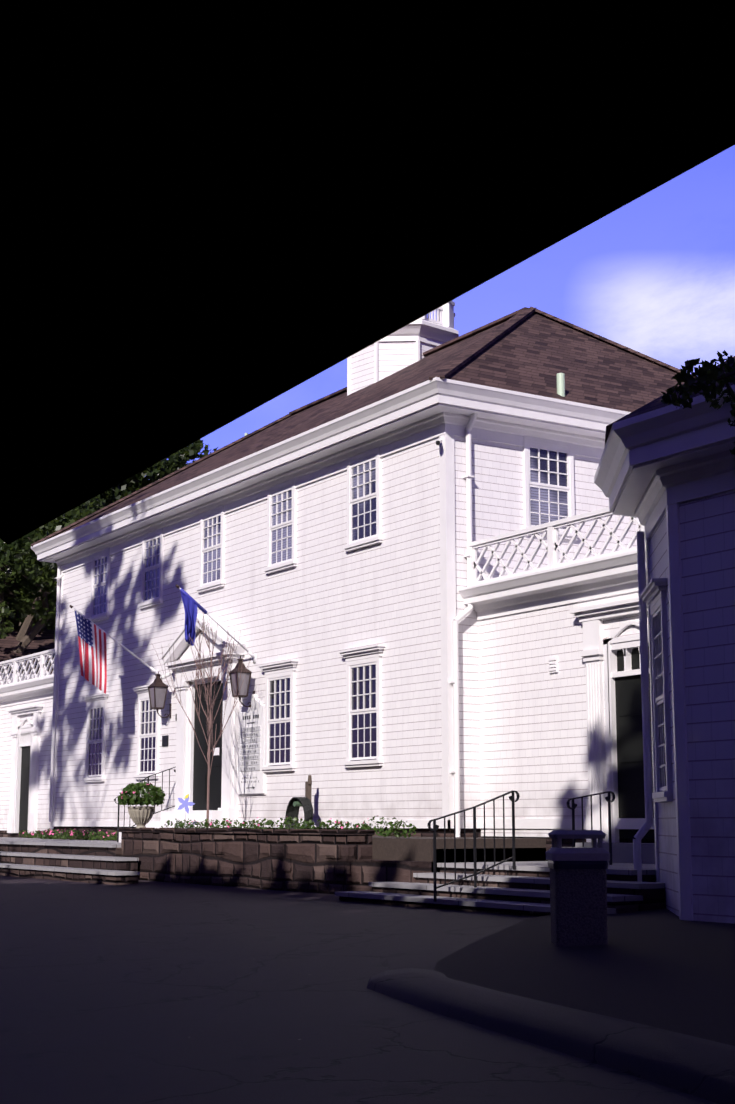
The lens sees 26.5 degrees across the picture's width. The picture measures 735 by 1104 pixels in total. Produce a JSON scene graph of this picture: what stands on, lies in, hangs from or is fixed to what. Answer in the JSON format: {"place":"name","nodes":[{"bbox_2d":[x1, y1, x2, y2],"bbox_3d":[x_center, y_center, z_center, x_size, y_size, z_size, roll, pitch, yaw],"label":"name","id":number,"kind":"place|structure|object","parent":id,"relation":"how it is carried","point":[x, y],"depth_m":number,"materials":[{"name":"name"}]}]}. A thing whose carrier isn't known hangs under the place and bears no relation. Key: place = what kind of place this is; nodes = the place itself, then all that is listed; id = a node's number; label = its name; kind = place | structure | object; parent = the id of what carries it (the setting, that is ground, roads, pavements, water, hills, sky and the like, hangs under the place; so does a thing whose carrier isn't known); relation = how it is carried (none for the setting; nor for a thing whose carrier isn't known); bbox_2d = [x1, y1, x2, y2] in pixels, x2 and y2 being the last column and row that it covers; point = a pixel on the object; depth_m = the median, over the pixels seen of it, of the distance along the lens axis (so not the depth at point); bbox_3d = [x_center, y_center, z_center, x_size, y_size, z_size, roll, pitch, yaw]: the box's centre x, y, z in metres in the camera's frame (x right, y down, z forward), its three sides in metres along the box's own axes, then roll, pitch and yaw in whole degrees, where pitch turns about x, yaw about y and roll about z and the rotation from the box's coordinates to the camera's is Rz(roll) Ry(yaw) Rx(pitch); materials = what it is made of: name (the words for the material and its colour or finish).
{"place":"outdoors","nodes":[
{"label":"outdoors","id":0,"kind":"place"},
{"bbox_2d":[0,698,53,837],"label":"hyphen walls","id":1,"kind":"structure","parent":0,"point":[43,823],"depth_m":44.68,"materials":[{"name":"white wood"}]},
{"bbox_2d":[0,568,55,674],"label":"wing roof","id":2,"kind":"structure","parent":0,"point":[42,640],"depth_m":50.18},
{"bbox_2d":[0,875,716,1103],"bbox_3d":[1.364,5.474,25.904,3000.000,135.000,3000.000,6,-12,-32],"label":"asphalt ground","id":3,"kind":"structure","parent":0,"point":[147,992],"depth_m":11.85,"materials":[{"name":"grey asphalt"}]},
{"bbox_2d":[1,673,32,684],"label":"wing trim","id":4,"kind":"structure","parent":3,"relation":"on","point":[11,677],"depth_m":47.70,"materials":[{"name":"white wood"}]},
{"bbox_2d":[0,567,60,832],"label":"building trim","id":5,"kind":"structure","parent":3,"relation":"on","point":[22,815],"depth_m":45.00,"materials":[{"name":"white wood"}]},
{"bbox_2d":[0,494,107,652],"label":"tree","id":6,"kind":"object","parent":3,"relation":"on","point":[28,586],"depth_m":48.40,"materials":[{"name":"green plant"}]},
{"bbox_2d":[73,461,170,510],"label":"tree","id":7,"kind":"object","parent":3,"relation":"on","point":[138,481],"depth_m":61.74,"materials":[{"name":"green plant"}]},
{"bbox_2d":[128,439,217,483],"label":"tree","id":8,"kind":"object","parent":3,"relation":"on","point":[177,460],"depth_m":75.10,"materials":[{"name":"green plant"}]},
{"bbox_2d":[0,828,665,916],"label":"terrace stonework","id":9,"kind":"object","parent":3,"relation":"on","point":[357,865],"depth_m":24.03,"materials":[{"name":"brown stone"}]},
{"bbox_2d":[18,828,116,840],"bbox_3d":[-7.364,7.130,39.482,0.956,0.325,10.458,5,-11,-27],"label":"flower bed","id":10,"kind":"object","parent":9,"relation":"on","point":[48,835],"depth_m":39.32,"materials":[{"name":"green plant"}]},
{"bbox_2d":[117,780,164,827],"bbox_3d":[-4.474,5.037,30.995,0.978,1.009,0.974,6,-12,-32],"label":"urn planter","id":11,"kind":"object","parent":9,"relation":"on","point":[141,815],"depth_m":30.80,"materials":[{"name":"stone"}]},
{"bbox_2d":[114,767,175,841],"bbox_3d":[-4.857,5.591,34.515,1.490,1.718,0.092,3,-10,-17],"label":"stair railing","id":12,"kind":"object","parent":9,"relation":"on","point":[142,794],"depth_m":34.55,"materials":[{"name":"black metal"}]},
{"bbox_2d":[119,614,245,841],"bbox_3d":[-3.865,3.763,33.641,1.650,4.922,3.300,6,-12,-32],"label":"door surround","id":13,"kind":"object","parent":9,"relation":"on","point":[191,776],"depth_m":33.87,"materials":[{"name":"paint"}]},
{"bbox_2d":[161,671,172,679],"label":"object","id":14,"kind":"structure","parent":13,"relation":"attached to","point":[166,675],"depth_m":35.17,"materials":[{"name":"white"}]},
{"bbox_2d":[152,615,250,827],"bbox_3d":[-3.339,3.325,30.762,1.367,4.424,1.678,-7,-12,36],"label":"sapling tree","id":15,"kind":"object","parent":9,"relation":"on","point":[210,720],"depth_m":30.88,"materials":[{"name":"brown plant"}]},
{"bbox_2d":[161,815,416,837],"bbox_3d":[-1.613,4.762,27.114,0.679,0.360,8.346,6,-12,-32],"label":"flower bed","id":16,"kind":"object","parent":9,"relation":"on","point":[306,824],"depth_m":26.14,"materials":[{"name":"green plant"}]},
{"bbox_2d":[178,794,194,827],"bbox_3d":[-3.662,5.390,31.543,0.362,1.000,0.028,1,-10,-7],"label":"pinwheel","id":17,"kind":"object","parent":16,"relation":"in","point":[185,803],"depth_m":31.58,"materials":[{"name":"blue paint"}]},
{"bbox_2d":[283,775,312,828],"bbox_3d":[-1.388,4.871,29.521,0.378,1.288,1.247,7,-12,-37],"label":"hose reel","id":18,"kind":"object","parent":9,"relation":"on","point":[295,804],"depth_m":29.41,"materials":[{"name":"green"}]},
{"bbox_2d":[427,790,519,901],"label":"railing right steps","id":19,"kind":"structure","parent":9,"relation":"on","point":[436,827],"depth_m":20.79,"materials":[{"name":"black metal"}]},
{"bbox_2d":[567,791,614,864],"bbox_3d":[3.094,3.879,21.529,0.867,1.159,0.045,6,-12,-32],"label":"railing","id":20,"kind":"object","parent":9,"relation":"on","point":[607,798],"depth_m":21.62,"materials":[{"name":"black metal"}]},
{"bbox_2d":[53,436,639,840],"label":"block walls","id":21,"kind":"structure","parent":3,"relation":"on","point":[321,604],"depth_m":29.79,"materials":[{"name":"white wood"}]},
{"bbox_2d":[70,605,157,693],"bbox_3d":[-5.913,2.275,36.356,2.083,2.073,0.197,2,-10,-10],"label":"us flag","id":22,"kind":"object","parent":21,"relation":"attached to","point":[92,649],"depth_m":36.30,"materials":[{"name":"multicoloured fabric"}]},
{"bbox_2d":[148,671,170,718],"bbox_3d":[-4.716,3.253,35.608,0.520,1.060,0.380,6,-12,-32],"label":"lantern","id":23,"kind":"object","parent":21,"relation":"attached to","point":[157,689],"depth_m":35.49,"materials":[{"name":"brown metal"}]},
{"bbox_2d":[162,735,168,745],"bbox_3d":[-4.629,4.323,35.754,0.025,0.240,0.300,6,-12,-32],"label":"plaque","id":24,"kind":"object","parent":21,"relation":"attached to","point":[165,740],"depth_m":35.71,"materials":[{"name":"grey metal"}]},
{"bbox_2d":[175,584,255,662],"bbox_3d":[-3.101,1.478,32.039,1.885,1.498,0.166,6,-12,-32],"label":"flag","id":25,"kind":"object","parent":21,"relation":"attached to","point":[190,604],"depth_m":31.76,"materials":[{"name":"blue fabric"}]},
{"bbox_2d":[229,655,254,706],"bbox_3d":[-2.566,2.669,32.238,0.520,1.060,0.380,6,-12,-32],"label":"lantern","id":26,"kind":"object","parent":21,"relation":"attached to","point":[236,674],"depth_m":32.13,"materials":[{"name":"brown metal"}]},
{"bbox_2d":[237,694,266,795],"bbox_3d":[-2.383,3.954,32.132,0.088,2.071,1.144,6,-12,-32],"label":"town hall sign","id":27,"kind":"object","parent":21,"relation":"attached to","point":[251,751],"depth_m":32.06,"materials":[{"name":"white"}]},
{"bbox_2d":[31,377,630,828],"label":"building trim","id":28,"kind":"structure","parent":21,"relation":"on","point":[435,407],"depth_m":29.22,"materials":[{"name":"paint"}]},
{"bbox_2d":[88,448,567,777],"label":"windows","id":29,"kind":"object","parent":28,"relation":"on","point":[544,506],"depth_m":30.96,"materials":[{"name":"black"}]},
{"bbox_2d":[54,313,683,536],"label":"roof","id":30,"kind":"structure","parent":28,"relation":"on","point":[534,353],"depth_m":31.43,"materials":[{"name":"brown"}]},
{"bbox_2d":[31,307,691,545],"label":"block ridge caps","id":31,"kind":"object","parent":30,"relation":"attached to","point":[514,319],"depth_m":33.62,"materials":[{"name":"brown"}]},
{"bbox_2d":[347,301,458,395],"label":"cupola trim","id":32,"kind":"structure","parent":31,"relation":"on","point":[439,329],"depth_m":37.10,"materials":[{"name":"white wood"}]},
{"bbox_2d":[351,341,436,393],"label":"cupola wall","id":33,"kind":"structure","parent":30,"relation":"on","point":[394,357],"depth_m":36.99,"materials":[{"name":"white wood"}]},
{"bbox_2d":[244,373,564,435],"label":"roof vent pipes","id":34,"kind":"object","parent":30,"relation":"on","point":[560,384],"depth_m":28.33,"materials":[{"name":"grey"}]},
{"bbox_2d":[435,437,442,444],"bbox_3d":[1.242,-1.932,27.142,0.122,0.211,0.303,-3,-10,18],"label":"security camera","id":35,"kind":"object","parent":28,"relation":"attached to","point":[438,441],"depth_m":27.01,"materials":[{"name":"white plastic"}]},
{"bbox_2d":[449,413,477,836],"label":"downspouts","id":36,"kind":"object","parent":21,"relation":"attached to","point":[468,477],"depth_m":26.47,"materials":[{"name":"paint"}]},
{"bbox_2d":[367,968,734,1103],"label":"curb","id":37,"kind":"structure","parent":3,"relation":"on","point":[702,1068],"depth_m":9.58,"materials":[{"name":"grey concrete"}]},
{"bbox_2d":[434,908,734,1045],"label":"sidewalk","id":38,"kind":"structure","parent":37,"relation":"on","point":[665,969],"depth_m":13.15,"materials":[{"name":"grey concrete"}]},
{"bbox_2d":[458,507,654,842],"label":"building trim","id":39,"kind":"structure","parent":3,"relation":"on","point":[556,581],"depth_m":24.05,"materials":[{"name":"white wood"}]},
{"bbox_2d":[545,830,609,946],"bbox_3d":[2.066,3.347,15.320,0.570,1.220,0.570,0,-10,0],"label":"trash receptacle","id":40,"kind":"object","parent":3,"relation":"on","point":[578,895],"depth_m":15.09,"materials":[{"name":"concrete"}]},
{"bbox_2d":[594,385,734,920],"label":"wing trim","id":41,"kind":"structure","parent":3,"relation":"on","point":[654,466],"depth_m":17.69,"materials":[{"name":"wood"}]},
{"bbox_2d":[655,619,666,791],"bbox_3d":[4.969,1.223,15.487,0.587,2.170,7.908,5,-11,-25],"label":"wing glass","id":42,"kind":"object","parent":41,"relation":"in","point":[662,743],"depth_m":18.72,"materials":[{"name":"black glass"}]},
{"bbox_2d":[605,356,734,444],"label":"wing roof","id":43,"kind":"structure","parent":41,"relation":"on","point":[657,403],"depth_m":17.68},
{"bbox_2d":[661,350,734,454],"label":"tree foliage","id":44,"kind":"object","parent":3,"relation":"on","point":[707,372],"depth_m":12.90,"materials":[{"name":"green plant"}]},
{"bbox_2d":[149,145,734,479],"label":"sky","id":45,"kind":"structure","parent":0,"point":[654,276],"materials":[{"name":"blue"}]},
{"bbox_2d":[478,591,654,860],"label":"hyphen walls","id":46,"kind":"structure","parent":0,"point":[533,730],"depth_m":25.40,"materials":[{"name":"white wood"}]},
{"bbox_2d":[649,489,734,923],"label":"wing walls","id":47,"kind":"structure","parent":0,"point":[707,532],"depth_m":17.07,"materials":[{"name":"wood"}]}
]}

